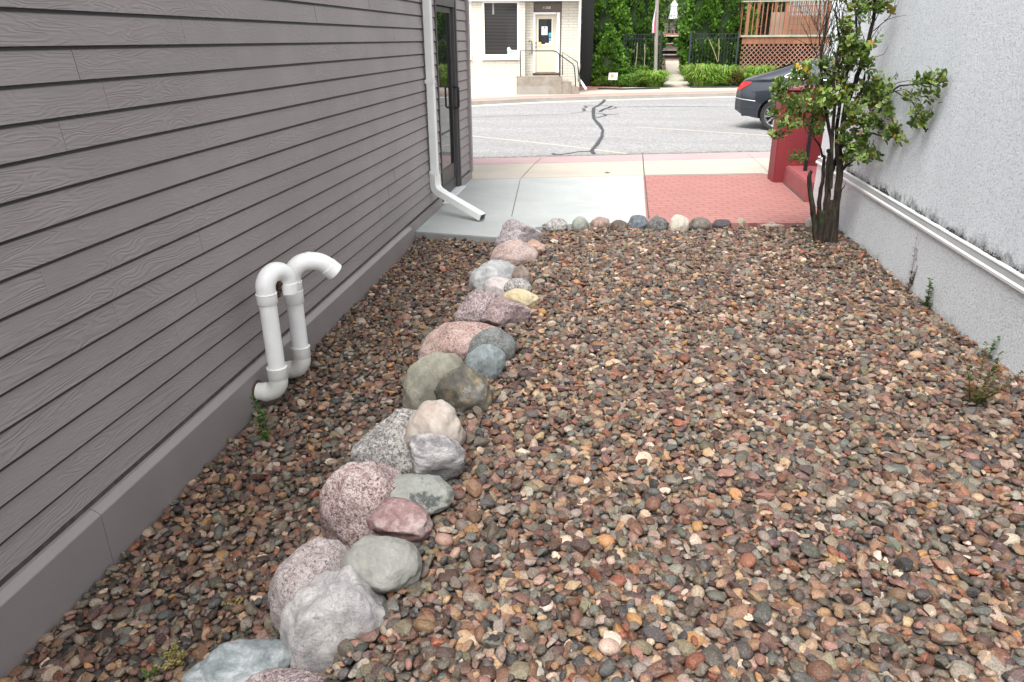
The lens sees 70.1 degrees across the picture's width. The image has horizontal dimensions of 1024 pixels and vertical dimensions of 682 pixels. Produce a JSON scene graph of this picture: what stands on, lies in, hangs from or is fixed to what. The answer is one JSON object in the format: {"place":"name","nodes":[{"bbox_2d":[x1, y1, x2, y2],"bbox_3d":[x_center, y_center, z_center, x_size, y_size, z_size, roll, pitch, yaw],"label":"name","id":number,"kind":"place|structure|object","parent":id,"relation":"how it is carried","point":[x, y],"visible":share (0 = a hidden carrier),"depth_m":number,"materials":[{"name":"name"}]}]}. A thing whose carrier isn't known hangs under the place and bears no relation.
{"place":"outdoors","nodes":[
{"label":"outdoors","id":0,"kind":"place"},
{"bbox_2d":[0,224,1023,681],"bbox_3d":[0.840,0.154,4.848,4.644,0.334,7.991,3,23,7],"label":"gravel","id":1,"kind":"structure","parent":0,"point":[772,300],"depth_m":3.40,"materials":[{"name":"gravel"}]},
{"bbox_2d":[141,667,157,681],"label":"grass sprout","id":2,"kind":"object","parent":1,"relation":"on","point":[148,674],"depth_m":2.61,"materials":[{"name":"green plant"}]},
{"bbox_2d":[154,640,186,670],"bbox_3d":[-1.242,1.160,2.678,0.107,0.091,0.120,-1,22,-2],"label":"withered weed","id":3,"kind":"object","parent":1,"relation":"on","point":[177,662],"visible":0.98,"depth_m":2.67,"materials":[{"name":"yellow plant"}]},
{"bbox_2d":[222,597,242,605],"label":"withered weed","id":4,"kind":"object","parent":1,"relation":"on","point":[234,603],"visible":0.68,"depth_m":2.94,"materials":[{"name":"brown plant"}]},
{"bbox_2d":[181,638,290,681],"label":"boulder","id":5,"kind":"object","parent":1,"relation":"on","point":[240,660],"visible":0.9,"depth_m":2.48,"materials":[{"name":"grey stone"}]},
{"bbox_2d":[249,396,269,439],"bbox_3d":[-1.390,0.444,4.038,0.085,0.302,0.085,15,27,32],"label":"weed","id":6,"kind":"object","parent":1,"relation":"on","point":[264,434],"visible":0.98,"depth_m":4.04,"materials":[{"name":"green plant"}]},
{"bbox_2d":[244,667,325,681],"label":"boulder","id":7,"kind":"object","parent":1,"relation":"on","point":[278,674],"visible":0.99,"depth_m":2.42,"materials":[{"name":"pink stone"}]},
{"bbox_2d":[268,536,349,633],"bbox_3d":[-0.741,0.977,2.805,0.364,0.444,0.268,-19,29,-38],"label":"boulder","id":8,"kind":"object","parent":1,"relation":"on","point":[305,564],"visible":0.45,"depth_m":2.69,"materials":[{"name":"stone"}]},
{"bbox_2d":[279,564,385,672],"bbox_3d":[-0.644,1.043,2.664,0.392,0.439,0.326,-6,23,-14],"label":"boulder","id":9,"kind":"object","parent":1,"relation":"on","point":[324,614],"visible":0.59,"depth_m":2.51,"materials":[{"name":"stone"}]},
{"bbox_2d":[319,461,401,547],"bbox_3d":[-0.629,0.778,3.242,0.431,0.536,0.303,-9,24,-20],"label":"boulder","id":10,"kind":"object","parent":1,"relation":"on","point":[353,495],"visible":0.52,"depth_m":3.10,"materials":[{"name":"stone"}]},
{"bbox_2d":[341,535,421,594],"bbox_3d":[-0.495,0.853,2.760,0.308,0.203,0.233,3,23,7],"label":"boulder","id":11,"kind":"object","parent":1,"relation":"on","point":[384,565],"visible":0.86,"depth_m":2.69,"materials":[{"name":"stone"}]},
{"bbox_2d":[350,408,415,473],"bbox_3d":[-0.592,0.559,3.774,0.426,0.423,0.368,3,23,7],"label":"boulder","id":12,"kind":"object","parent":1,"relation":"on","point":[383,441],"visible":0.47,"depth_m":3.63,"materials":[{"name":"grey stone"}]},
{"bbox_2d":[366,496,432,542],"bbox_3d":[-0.458,0.744,3.010,0.267,0.166,0.186,3,23,7],"label":"boulder","id":13,"kind":"object","parent":1,"relation":"on","point":[403,518],"visible":0.9,"depth_m":2.96,"materials":[{"name":"stone"}]},
{"bbox_2d":[390,473,454,515],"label":"boulder","id":14,"kind":"object","parent":1,"relation":"on","point":[432,494],"visible":0.63,"depth_m":3.14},
{"bbox_2d":[402,352,466,409],"bbox_3d":[-0.441,0.300,4.338,0.441,0.514,0.215,-14,26,-30],"label":"boulder","id":15,"kind":"object","parent":1,"relation":"on","point":[424,375],"visible":0.49,"depth_m":4.19,"materials":[{"name":"stone"}]},
{"bbox_2d":[405,399,465,448],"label":"boulder","id":16,"kind":"object","parent":1,"relation":"on","point":[439,417],"visible":0.59,"depth_m":3.58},
{"bbox_2d":[407,432,465,481],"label":"boulder","id":17,"kind":"object","parent":1,"relation":"on","point":[443,457],"visible":0.73,"depth_m":3.33,"materials":[{"name":"stone"}]},
{"bbox_2d":[416,233,495,243],"bbox_3d":[-0.608,-1.093,7.851,0.915,0.086,0.150,3,23,7],"label":"slab edge","id":18,"kind":"object","parent":1,"relation":"on","point":[447,237],"visible":0.6,"depth_m":7.84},
{"bbox_2d":[418,321,501,361],"bbox_3d":[-0.331,0.049,4.960,0.641,0.390,0.386,-13,25,-27],"label":"boulder","id":19,"kind":"object","parent":1,"relation":"on","point":[456,337],"visible":0.41,"depth_m":4.80,"materials":[{"name":"stone"}]},
{"bbox_2d":[434,366,491,416],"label":"boulder","id":20,"kind":"object","parent":1,"relation":"on","point":[461,389],"visible":0.71,"depth_m":4.06,"materials":[{"name":"stone"}]},
{"bbox_2d":[454,289,497,322],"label":"boulder","id":21,"kind":"object","parent":1,"relation":"on","point":[473,306],"visible":0.45,"depth_m":5.42,"materials":[{"name":"stone"}]},
{"bbox_2d":[464,344,505,379],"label":"boulder","id":22,"kind":"object","parent":1,"relation":"on","point":[486,360],"visible":0.7,"depth_m":4.49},
{"bbox_2d":[466,327,516,359],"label":"boulder","id":23,"kind":"object","parent":1,"relation":"on","point":[504,342],"visible":0.53,"depth_m":4.71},
{"bbox_2d":[469,259,515,290],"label":"boulder","id":24,"kind":"object","parent":1,"relation":"on","point":[481,274],"visible":0.46,"depth_m":6.12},
{"bbox_2d":[484,277,509,296],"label":"boulder","id":25,"kind":"object","parent":1,"relation":"on","point":[495,284],"visible":0.38,"depth_m":6.00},
{"bbox_2d":[480,297,530,328],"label":"boulder","id":26,"kind":"object","parent":1,"relation":"on","point":[503,311],"visible":0.86,"depth_m":5.33,"materials":[{"name":"stone"}]},
{"bbox_2d":[490,239,537,264],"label":"boulder","id":27,"kind":"object","parent":1,"relation":"on","point":[515,251],"visible":0.56,"depth_m":6.89,"materials":[{"name":"stone"}]},
{"bbox_2d":[504,278,531,291],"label":"boulder","id":28,"kind":"object","parent":1,"relation":"on","point":[514,283],"visible":0.66,"depth_m":5.94,"materials":[{"name":"stone"}]},
{"bbox_2d":[494,219,541,246],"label":"boulder","id":29,"kind":"object","parent":1,"relation":"on","point":[511,229],"visible":0.69,"depth_m":7.47,"materials":[{"name":"grey stone"}]},
{"bbox_2d":[503,288,538,307],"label":"boulder","id":30,"kind":"object","parent":1,"relation":"on","point":[524,297],"visible":0.62,"depth_m":5.61,"materials":[{"name":"stone"}]},
{"bbox_2d":[512,265,530,283],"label":"boulder","id":31,"kind":"object","parent":1,"relation":"on","point":[521,271],"visible":0.59,"depth_m":6.15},
{"bbox_2d":[527,239,546,255],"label":"boulder","id":32,"kind":"object","parent":1,"relation":"on","point":[539,247],"visible":0.46,"depth_m":7.11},
{"bbox_2d":[542,218,566,231],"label":"border stone","id":33,"kind":"object","parent":1,"relation":"on","point":[556,224],"visible":0.81,"depth_m":8.11,"materials":[{"name":"grey stone"}]},
{"bbox_2d":[572,216,588,229],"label":"border stone","id":34,"kind":"object","parent":1,"relation":"on","point":[580,222],"visible":0.71,"depth_m":8.15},
{"bbox_2d":[590,217,609,227],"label":"border stone","id":35,"kind":"object","parent":1,"relation":"on","point":[600,221],"visible":0.66,"depth_m":8.21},
{"bbox_2d":[610,220,627,230],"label":"border stone","id":36,"kind":"object","parent":1,"relation":"on","point":[617,224],"visible":0.68,"depth_m":8.10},
{"bbox_2d":[628,215,647,228],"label":"border stone","id":37,"kind":"object","parent":1,"relation":"on","point":[638,221],"visible":0.65,"depth_m":8.13,"materials":[{"name":"stone"}]},
{"bbox_2d":[647,216,667,230],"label":"border stone","id":38,"kind":"object","parent":1,"relation":"on","point":[657,223],"visible":0.67,"depth_m":8.08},
{"bbox_2d":[668,214,688,231],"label":"border stone","id":39,"kind":"object","parent":1,"relation":"on","point":[679,222],"visible":0.77,"depth_m":8.07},
{"bbox_2d":[690,217,710,230],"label":"border stone","id":40,"kind":"object","parent":1,"relation":"on","point":[697,223],"visible":0.78,"depth_m":8.13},
{"bbox_2d":[712,219,730,227],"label":"border stone","id":41,"kind":"object","parent":1,"relation":"on","point":[719,223],"visible":0.74,"depth_m":8.21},
{"bbox_2d":[767,0,947,243],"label":"tree","id":42,"kind":"object","parent":1,"relation":"on","point":[825,223],"visible":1,"depth_m":6.89,"materials":[{"name":"green plant"}]},
{"bbox_2d":[758,228,1022,397],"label":"leaf litter","id":43,"kind":"object","parent":1,"relation":"on","point":[999,375],"visible":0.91,"depth_m":6.77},
{"bbox_2d":[907,233,917,291],"bbox_3d":[3.319,-0.627,5.991,0.115,0.494,0.096,12,26,28],"label":"dead weed","id":44,"kind":"object","parent":1,"relation":"on","point":[910,280],"visible":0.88,"depth_m":6.03,"materials":[{"name":"brown plant"}]},
{"bbox_2d":[923,278,933,305],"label":"weed","id":45,"kind":"object","parent":1,"relation":"on","point":[927,302],"visible":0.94,"depth_m":5.63,"materials":[{"name":"green plant"}]},
{"bbox_2d":[960,341,1023,405],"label":"weed","id":46,"kind":"object","parent":1,"relation":"on","point":[982,390],"visible":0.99,"depth_m":4.07,"materials":[{"name":"green plant"}]},
{"bbox_2d":[416,176,645,238],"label":"patio slab","id":47,"kind":"structure","parent":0,"point":[538,202],"depth_m":9.28,"materials":[{"name":"concrete"}]},
{"bbox_2d":[579,86,619,90],"bbox_3d":[3.887,-11.191,32.074,2.091,0.001,5.965,3,23,7],"label":"brick apron","id":48,"kind":"object","parent":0,"point":[589,88],"visible":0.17,"depth_m":31.38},
{"bbox_2d":[591,75,613,86],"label":"flower clump","id":49,"kind":"object","parent":48,"relation":"on","point":[596,82],"visible":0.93,"depth_m":31.97,"materials":[{"name":"green plant"}]},
{"bbox_2d":[471,91,736,100],"bbox_3d":[9.844,-8.736,26.053,72.329,0.001,8.117,-8,24,-18],"label":"pavement band","id":50,"kind":"object","parent":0,"point":[520,97],"visible":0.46,"depth_m":27.25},
{"bbox_2d":[471,86,738,98],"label":"pavement","id":51,"kind":"structure","parent":0,"point":[663,89],"depth_m":29.08,"materials":[{"name":"beige concrete"}]},
{"bbox_2d":[516,75,578,95],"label":"porch steps","id":52,"kind":"structure","parent":51,"relation":"on","point":[539,84],"depth_m":27.64,"materials":[{"name":"concrete"}]},
{"bbox_2d":[520,50,575,86],"bbox_3d":[1.365,-10.251,27.465,2.149,1.304,0.042,-1,22,-2],"label":"handrail","id":53,"kind":"object","parent":52,"relation":"on","point":[559,61],"visible":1,"depth_m":27.34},
{"bbox_2d":[598,87,659,89],"bbox_3d":[4.869,-10.435,30.168,2.602,0.070,0.572,0,22,0],"label":"bed edging","id":54,"kind":"object","parent":51,"relation":"on","point":[630,88],"visible":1,"depth_m":30.11,"materials":[{"name":"black plastic"}]},
{"bbox_2d":[635,69,677,86],"bbox_3d":[6.191,-11.341,31.484,2.362,0.710,2.119,3,23,7],"label":"daylily clump","id":55,"kind":"object","parent":51,"relation":"on","point":[654,78],"visible":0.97,"depth_m":31.18,"materials":[{"name":"green plant"}]},
{"bbox_2d":[677,63,723,85],"bbox_3d":[8.095,-11.362,31.174,2.280,0.962,2.123,3,23,7],"label":"daylily clump","id":56,"kind":"object","parent":51,"relation":"on","point":[699,71],"visible":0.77,"depth_m":30.91,"materials":[{"name":"green plant"}]},
{"bbox_2d":[689,85,736,87],"bbox_3d":[8.680,-11.203,31.958,1.994,0.070,2.632,3,23,7],"label":"bed edging","id":57,"kind":"object","parent":51,"relation":"on","point":[690,86],"visible":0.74,"depth_m":30.84,"materials":[{"name":"beige concrete"}]},
{"bbox_2d":[697,74,731,85],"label":"daylily clump","id":58,"kind":"object","parent":51,"relation":"on","point":[714,81],"visible":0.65,"depth_m":30.92,"materials":[{"name":"green plant"}]},
{"bbox_2d":[727,70,744,85],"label":"red flower bush","id":59,"kind":"object","parent":51,"relation":"on","point":[737,80],"visible":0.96,"depth_m":31.04,"materials":[{"name":"green plant"}]},
{"bbox_2d":[471,158,769,179],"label":"pavement","id":60,"kind":"structure","parent":0,"point":[651,168],"depth_m":11.73,"materials":[{"name":"beige concrete"}]},
{"bbox_2d":[473,152,769,164],"bbox_3d":[-12.563,-2.505,11.335,53.779,0.001,0.713,-3,23,-6],"label":"pavement band","id":61,"kind":"object","parent":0,"point":[599,158],"depth_m":12.77,"materials":[{"name":"concrete"}]},
{"bbox_2d":[472,97,771,157],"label":"road","id":62,"kind":"structure","parent":0,"point":[623,122],"depth_m":18.11,"materials":[{"name":"asphalt"}]},
{"bbox_2d":[474,136,626,153],"bbox_3d":[-0.885,-4.712,16.815,8.454,0.001,0.283,18,29,38],"label":"lane line","id":63,"kind":"object","parent":62,"relation":"on","point":[552,144],"visible":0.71,"depth_m":15.46,"materials":[{"name":"white paint"}]},
{"bbox_2d":[590,100,605,153],"bbox_3d":[2.380,-6.224,20.396,0.441,0.001,13.616,2,23,7],"label":"sealed crack","id":64,"kind":"object","parent":62,"relation":"on","point":[597,143],"visible":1,"depth_m":18.09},
{"bbox_2d":[472,96,735,106],"bbox_3d":[10.204,-8.286,25.261,71.779,0.001,7.556,-8,24,-18],"label":"gutter","id":65,"kind":"object","parent":62,"relation":"on","point":[599,100],"visible":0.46,"depth_m":26.37,"materials":[{"name":"concrete"}]},
{"bbox_2d":[641,127,768,135],"bbox_3d":[6.166,-4.575,16.362,7.512,0.001,0.237,16,27,34],"label":"lane line","id":66,"kind":"object","parent":62,"relation":"on","point":[706,131],"visible":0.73,"depth_m":17.43,"materials":[{"name":"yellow paint"}]},
{"bbox_2d":[735,58,834,129],"bbox_3d":[7.877,-5.818,17.163,4.851,1.669,1.912,13,26,30],"label":"sedan","id":67,"kind":"object","parent":62,"relation":"on","point":[753,95],"visible":0.17,"depth_m":17.42,"materials":[{"name":"paint"}]},
{"bbox_2d":[579,58,738,93],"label":"ground","id":68,"kind":"structure","parent":0,"point":[664,66],"depth_m":32.57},
{"bbox_2d":[0,0,485,677],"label":"clapboard building","id":69,"kind":"structure","parent":68,"relation":"on","point":[176,176],"depth_m":3.53,"materials":[{"name":"wood"}]},
{"bbox_2d":[252,262,298,402],"bbox_3d":[-1.403,-0.040,4.306,0.356,0.860,0.201,-12,25,-26],"label":"vent pipe","id":70,"kind":"object","parent":69,"relation":"attached to","point":[270,276],"visible":0.97,"depth_m":4.23,"materials":[{"name":"white plastic"}]},
{"bbox_2d":[276,281,282,296],"bbox_3d":[-1.353,-0.305,4.235,0.059,0.094,0.066,3,23,7],"label":"insect nest","id":71,"kind":"object","parent":70,"relation":"in","point":[279,284],"visible":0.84,"depth_m":4.22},
{"bbox_2d":[284,251,340,378],"bbox_3d":[-1.289,-0.153,4.627,0.464,0.846,0.172,-5,23,-10],"label":"vent pipe","id":72,"kind":"object","parent":69,"relation":"attached to","point":[328,267],"visible":0.83,"depth_m":4.53,"materials":[{"name":"white plastic"}]},
{"bbox_2d":[436,6,459,191],"bbox_3d":[-0.823,-3.034,9.324,0.129,2.250,0.950,3,23,7],"label":"door","id":73,"kind":"structure","parent":69,"relation":"in","point":[443,15],"depth_m":9.41,"materials":[{"name":"brown metal"}]},
{"bbox_2d":[469,0,586,98],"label":"brick house","id":74,"kind":"structure","parent":68,"relation":"on","point":[498,28],"depth_m":27.86,"materials":[{"name":"beige paint"}]},
{"bbox_2d":[469,1,471,59],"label":"window","id":75,"kind":"structure","parent":74,"relation":"in","point":[470,15],"depth_m":27.45,"materials":[{"name":"white paint"}]},
{"bbox_2d":[482,1,518,59],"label":"window","id":76,"kind":"structure","parent":74,"relation":"in","point":[500,19],"depth_m":27.56,"materials":[{"name":"white paint"}]},
{"bbox_2d":[535,14,556,71],"bbox_3d":[1.293,-11.484,28.171,0.849,2.066,0.110,-1,22,-2],"label":"door","id":77,"kind":"structure","parent":74,"relation":"in","point":[545,61],"depth_m":28.17,"materials":[{"name":"white wood"}]},
{"bbox_2d":[580,0,594,85],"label":"wall","id":78,"kind":"structure","parent":68,"relation":"on","point":[587,38],"depth_m":31.66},
{"bbox_2d":[590,53,607,84],"bbox_3d":[3.850,-12.141,32.581,1.444,1.498,1.507,-19,29,-38],"label":"arborvitae","id":79,"kind":"object","parent":68,"relation":"on","point":[597,63],"visible":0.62,"depth_m":32.09,"materials":[{"name":"green plant"}]},
{"bbox_2d":[471,92,735,104],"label":"kerb","id":80,"kind":"structure","parent":68,"relation":"on","point":[504,101],"depth_m":26.64,"materials":[{"name":"concrete"}]},
{"bbox_2d":[580,0,634,74],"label":"arborvitae","id":81,"kind":"object","parent":68,"relation":"on","point":[609,15],"visible":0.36,"depth_m":32.32,"materials":[{"name":"green plant"}]},
{"bbox_2d":[592,30,629,84],"bbox_3d":[4.277,-12.563,32.431,1.972,2.370,2.010,3,23,7],"label":"arborvitae","id":82,"kind":"object","parent":68,"relation":"on","point":[608,49],"visible":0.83,"depth_m":31.95,"materials":[{"name":"green plant"}]},
{"bbox_2d":[604,73,645,86],"bbox_3d":[5.276,-11.451,32.018,2.531,0.609,1.341,3,23,7],"label":"ground cover","id":83,"kind":"object","parent":68,"relation":"on","point":[631,79],"visible":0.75,"depth_m":31.74,"materials":[{"name":"green plant"}]},
{"bbox_2d":[624,63,650,84],"bbox_3d":[5.609,-11.938,32.623,1.696,0.902,1.091,3,23,7],"label":"leafy plant","id":84,"kind":"object","parent":68,"relation":"on","point":[631,71],"visible":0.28,"depth_m":32.49,"materials":[{"name":"green plant"}]},
{"bbox_2d":[623,32,661,72],"bbox_3d":[5.855,-12.703,33.049,1.780,2.396,0.105,-1,22,-2],"label":"iron fence","id":85,"kind":"object","parent":68,"relation":"on","point":[652,38],"visible":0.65,"depth_m":32.76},
{"bbox_2d":[624,0,663,75],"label":"arborvitae","id":86,"kind":"object","parent":68,"relation":"on","point":[641,14],"visible":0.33,"depth_m":33.51,"materials":[{"name":"green plant"}]},
{"bbox_2d":[654,0,658,69],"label":"wooden pole","id":87,"kind":"object","parent":68,"relation":"on","point":[656,39],"visible":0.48,"depth_m":32.32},
{"bbox_2d":[650,0,667,70],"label":"arborvitae","id":88,"kind":"object","parent":68,"relation":"on","point":[661,27],"visible":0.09,"depth_m":35.24,"materials":[{"name":"green plant"}]},
{"bbox_2d":[662,22,680,59],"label":"steps","id":89,"kind":"structure","parent":68,"relation":"on","point":[670,51],"depth_m":40.83,"materials":[{"name":"brick"}]},
{"bbox_2d":[669,0,677,32],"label":"patio umbrella","id":90,"kind":"object","parent":89,"relation":"on","point":[673,11],"visible":0.77,"depth_m":41.23,"materials":[{"name":"white fabric"}]},
{"bbox_2d":[660,0,683,48],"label":"leafy tree","id":91,"kind":"object","parent":68,"relation":"on","point":[666,10],"visible":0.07,"depth_m":40.80,"materials":[{"name":"green plant"}]},
{"bbox_2d":[660,0,686,36],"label":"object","id":92,"kind":"object","parent":68,"relation":"on","point":[683,13],"visible":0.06,"depth_m":44.23,"materials":[{"name":"green plant"}]},
{"bbox_2d":[581,0,785,36],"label":"board fence","id":93,"kind":"object","parent":68,"relation":"on","point":[767,27],"depth_m":48.57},
{"bbox_2d":[678,7,692,71],"bbox_3d":[8.486,-14.145,34.190,1.186,3.389,1.270,3,23,7],"label":"arborvitae","id":94,"kind":"object","parent":68,"relation":"on","point":[686,46],"visible":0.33,"depth_m":34.04,"materials":[{"name":"green plant"}]},
{"bbox_2d":[678,64,696,82],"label":"daylily clump","id":95,"kind":"object","parent":68,"relation":"on","point":[686,79],"visible":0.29,"depth_m":32.77,"materials":[{"name":"green plant"}]},
{"bbox_2d":[673,0,723,74],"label":"arborvitae","id":96,"kind":"object","parent":68,"relation":"on","point":[702,22],"visible":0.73,"depth_m":33.46,"materials":[{"name":"green plant"}]},
{"bbox_2d":[688,31,739,65],"bbox_3d":[9.007,-12.653,32.770,2.152,2.316,0.090,3,23,7],"label":"iron fence","id":97,"kind":"object","parent":68,"relation":"on","point":[737,45],"visible":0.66,"depth_m":32.55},
{"bbox_2d":[714,64,743,85],"bbox_3d":[9.206,-11.586,31.783,2.330,0.895,2.116,3,23,7],"label":"daylily clump","id":98,"kind":"object","parent":68,"relation":"on","point":[727,70],"visible":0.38,"depth_m":31.37,"materials":[{"name":"green plant"}]},
{"bbox_2d":[710,0,760,71],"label":"arborvitae","id":99,"kind":"object","parent":68,"relation":"on","point":[729,19],"visible":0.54,"depth_m":33.28,"materials":[{"name":"green plant"}]},
{"bbox_2d":[727,71,757,83],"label":"daylily clump","id":100,"kind":"object","parent":68,"relation":"on","point":[746,74],"visible":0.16,"depth_m":31.35,"materials":[{"name":"green plant"}]},
{"bbox_2d":[737,65,778,77],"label":"daylily clump","id":101,"kind":"object","parent":68,"relation":"on","point":[759,69],"visible":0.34,"depth_m":31.19,"materials":[{"name":"green plant"}]},
{"bbox_2d":[745,0,785,34],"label":"leafy tree","id":102,"kind":"object","parent":68,"relation":"on","point":[765,13],"visible":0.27,"depth_m":44.01,"materials":[{"name":"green plant"}]},
{"bbox_2d":[739,0,835,70],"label":"cedar deck","id":103,"kind":"structure","parent":68,"relation":"on","point":[778,45],"depth_m":32.53,"materials":[{"name":"brown wood"}]},
{"bbox_2d":[785,0,842,58],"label":"clapboard house","id":104,"kind":"structure","parent":68,"relation":"on","point":[835,33],"depth_m":33.15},
{"bbox_2d":[813,0,1023,383],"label":"stucco building","id":105,"kind":"structure","parent":68,"relation":"on","point":[958,166],"depth_m":5.44,"materials":[{"name":"paint"}]},
{"bbox_2d":[848,171,1022,273],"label":"moss tufts","id":106,"kind":"object","parent":105,"relation":"on","point":[953,231],"visible":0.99,"depth_m":5.43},
{"bbox_2d":[662,60,688,86],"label":"garden path","id":107,"kind":"structure","parent":0,"point":[672,65],"depth_m":34.20,"materials":[{"name":"beige concrete"}]},
{"bbox_2d":[643,174,816,228],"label":"patio pavers","id":108,"kind":"object","parent":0,"point":[754,200],"visible":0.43,"depth_m":9.41,"materials":[{"name":"brick"}]},
{"bbox_2d":[767,86,828,182],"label":"entrance wall","id":109,"kind":"structure","parent":108,"relation":"on","point":[779,162],"depth_m":10.32,"materials":[{"name":"red paint"}]},
{"bbox_2d":[782,166,816,201],"bbox_3d":[4.387,-2.083,9.793,1.180,0.305,1.410,3,23,7],"label":"entrance step","id":110,"kind":"object","parent":108,"relation":"on","point":[795,180],"visible":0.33,"depth_m":9.82,"materials":[{"name":"red paint"}]},
{"bbox_2d":[803,95,816,170],"bbox_3d":[4.417,-2.977,9.775,0.848,1.361,0.052,-1,22,-2],"label":"handrail post","id":111,"kind":"object","parent":110,"relation":"on","point":[808,146],"visible":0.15,"depth_m":9.88,"materials":[{"name":"black metal"}]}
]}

